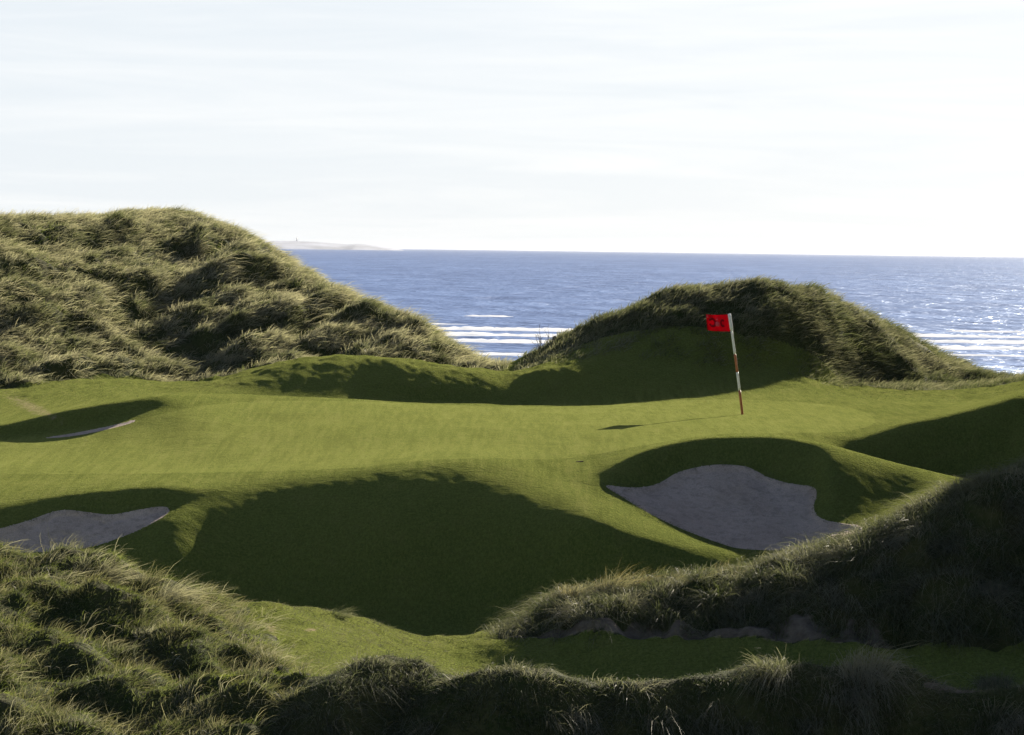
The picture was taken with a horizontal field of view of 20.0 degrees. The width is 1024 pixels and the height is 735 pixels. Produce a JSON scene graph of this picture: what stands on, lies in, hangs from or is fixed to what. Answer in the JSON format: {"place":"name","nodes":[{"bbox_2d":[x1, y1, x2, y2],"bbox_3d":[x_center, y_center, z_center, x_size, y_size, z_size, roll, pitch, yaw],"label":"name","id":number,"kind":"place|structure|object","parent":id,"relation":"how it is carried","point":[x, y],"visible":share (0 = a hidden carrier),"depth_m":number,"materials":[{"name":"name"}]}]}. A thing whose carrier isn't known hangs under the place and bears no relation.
{"place":"outdoors","nodes":[
{"label":"outdoors","id":0,"kind":"place"},
{"bbox_2d":[0,525,340,734],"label":"hill","id":1,"kind":"structure","parent":0,"point":[100,589],"depth_m":31.19,"materials":[{"name":"green plant"}]},
{"bbox_2d":[72,554,93,574],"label":"marram tussock","id":2,"kind":"object","parent":1,"relation":"on","point":[85,568],"visible":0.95,"depth_m":34.73,"materials":[{"name":"plant"}]},
{"bbox_2d":[99,551,150,586],"bbox_3d":[-4.625,2.393,34.793,0.701,0.496,0.606,1,2,0],"label":"marram tussock","id":3,"kind":"object","parent":1,"relation":"on","point":[114,571],"visible":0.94,"depth_m":34.83,"materials":[{"name":"plant"}]},
{"bbox_2d":[132,620,159,639],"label":"marram tussock","id":4,"kind":"object","parent":1,"relation":"on","point":[151,629],"visible":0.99,"depth_m":32.25,"materials":[{"name":"green plant"}]},
{"bbox_2d":[152,571,231,605],"bbox_3d":[-3.777,2.673,34.486,1.047,0.535,0.933,1,2,0],"label":"marram tussock","id":5,"kind":"object","parent":1,"relation":"on","point":[175,593],"visible":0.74,"depth_m":34.46,"materials":[{"name":"plant"}]},
{"bbox_2d":[0,203,514,388],"bbox_3d":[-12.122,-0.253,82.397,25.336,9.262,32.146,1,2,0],"label":"marram grass","id":6,"kind":"structure","parent":0,"point":[435,332],"depth_m":79.46,"materials":[{"name":"green plant"}]},
{"bbox_2d":[267,241,400,249],"bbox_3d":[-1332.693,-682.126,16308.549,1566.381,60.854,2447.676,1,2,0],"label":"coast hills","id":7,"kind":"structure","parent":0,"point":[307,245],"depth_m":15549.34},
{"bbox_2d":[0,326,1023,690],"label":"ground","id":8,"kind":"structure","parent":0,"point":[458,534],"depth_m":49.47,"materials":[{"name":"green plant"}]},
{"bbox_2d":[0,507,169,552],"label":"sand bunker","id":9,"kind":"object","parent":8,"relation":"on","point":[91,529],"visible":0.87,"depth_m":48.32},
{"bbox_2d":[46,420,134,437],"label":"sand bunker","id":10,"kind":"object","parent":8,"relation":"on","point":[96,430],"visible":1,"depth_m":57.40},
{"bbox_2d":[332,605,357,619],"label":"marram tussock","id":11,"kind":"object","parent":8,"relation":"on","point":[344,614],"visible":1,"depth_m":37.25,"materials":[{"name":"green plant"}]},
{"bbox_2d":[0,399,874,473],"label":"putting green","id":12,"kind":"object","parent":8,"relation":"on","point":[267,436],"visible":0.98,"depth_m":56.35,"materials":[{"name":"green plant"}]},
{"bbox_2d":[706,314,743,413],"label":"golf flagstick","id":13,"kind":"object","parent":12,"relation":"on","point":[719,322],"visible":0.97,"depth_m":61.87,"materials":[{"name":"red paint"}]},
{"bbox_2d":[606,464,860,549],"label":"sand bunker","id":14,"kind":"object","parent":8,"relation":"on","point":[740,507],"visible":0.92,"depth_m":50.26},
{"bbox_2d":[959,668,1022,689],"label":"marram tussock","id":15,"kind":"object","parent":8,"relation":"on","point":[992,684],"visible":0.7,"depth_m":35.98,"materials":[{"name":"green plant"}]},
{"bbox_2d":[0,0,1023,256],"label":"sky","id":16,"kind":"structure","parent":0,"point":[839,127],"materials":[{"name":"white"}]},
{"bbox_2d":[264,650,1023,734],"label":"hill","id":17,"kind":"structure","parent":0,"point":[522,685],"depth_m":28.32,"materials":[{"name":"green plant"}]},
{"bbox_2d":[719,649,799,712],"bbox_3d":[2.328,3.054,28.192,0.947,0.694,0.992,1,2,14],"label":"marram tussock","id":18,"kind":"object","parent":17,"relation":"on","point":[759,672],"visible":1,"depth_m":28.34,"materials":[{"name":"green plant"}]},
{"bbox_2d":[811,639,936,730],"bbox_3d":[3.612,3.041,28.160,1.533,0.812,1.306,-1,3,-32],"label":"marram tussock","id":19,"kind":"object","parent":17,"relation":"on","point":[868,671],"visible":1,"depth_m":28.36,"materials":[{"name":"green plant"}]},
{"bbox_2d":[276,249,1023,373],"bbox_3d":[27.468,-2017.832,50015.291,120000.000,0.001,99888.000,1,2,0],"label":"sea","id":20,"kind":"structure","parent":0,"point":[567,289],"depth_m":1133.65,"materials":[{"name":"liquid"}]},
{"bbox_2d":[429,315,1023,356],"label":"surf","id":21,"kind":"structure","parent":20,"relation":"on","point":[952,347],"depth_m":403.11,"materials":[{"name":"liquid"}]},
{"bbox_2d":[472,452,1023,667],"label":"hill","id":22,"kind":"structure","parent":0,"point":[797,631],"depth_m":38.13,"materials":[{"name":"green plant"}]},
{"bbox_2d":[495,616,533,638],"bbox_3d":[0.028,3.525,38.426,0.767,0.507,0.844,1,2,0],"label":"marram tussock","id":23,"kind":"object","parent":22,"relation":"on","point":[531,625],"visible":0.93,"depth_m":38.48,"materials":[{"name":"green plant"}]},
{"bbox_2d":[560,583,579,600],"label":"marram tussock","id":24,"kind":"object","parent":22,"relation":"on","point":[570,592],"visible":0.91,"depth_m":39.16,"materials":[{"name":"green plant"}]},
{"bbox_2d":[589,557,644,591],"bbox_3d":[1.547,2.842,39.514,0.999,0.625,0.966,-1,3,-33],"label":"marram tussock","id":25,"kind":"object","parent":22,"relation":"on","point":[619,581],"visible":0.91,"depth_m":39.51,"materials":[{"name":"plant"}]},
{"bbox_2d":[628,571,667,587],"bbox_3d":[1.960,2.891,39.750,0.690,0.343,0.602,2,3,25],"label":"marram tussock","id":26,"kind":"object","parent":22,"relation":"on","point":[644,580],"visible":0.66,"depth_m":39.68,"materials":[{"name":"green plant"}]},
{"bbox_2d":[687,567,730,586],"bbox_3d":[2.726,2.822,39.198,0.834,0.300,0.610,-1,3,-34],"label":"marram tussock","id":27,"kind":"object","parent":22,"relation":"on","point":[708,576],"visible":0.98,"depth_m":39.13,"materials":[{"name":"green plant"}]},
{"bbox_2d":[513,275,1023,390],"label":"hill","id":28,"kind":"structure","parent":0,"point":[794,340],"depth_m":74.34,"materials":[{"name":"green plant"}]},
{"bbox_2d":[531,324,551,349],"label":"twiggy shrub","id":29,"kind":"object","parent":28,"relation":"on","point":[540,343],"visible":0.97,"depth_m":75.29,"materials":[{"name":"grey plant"}]}
]}

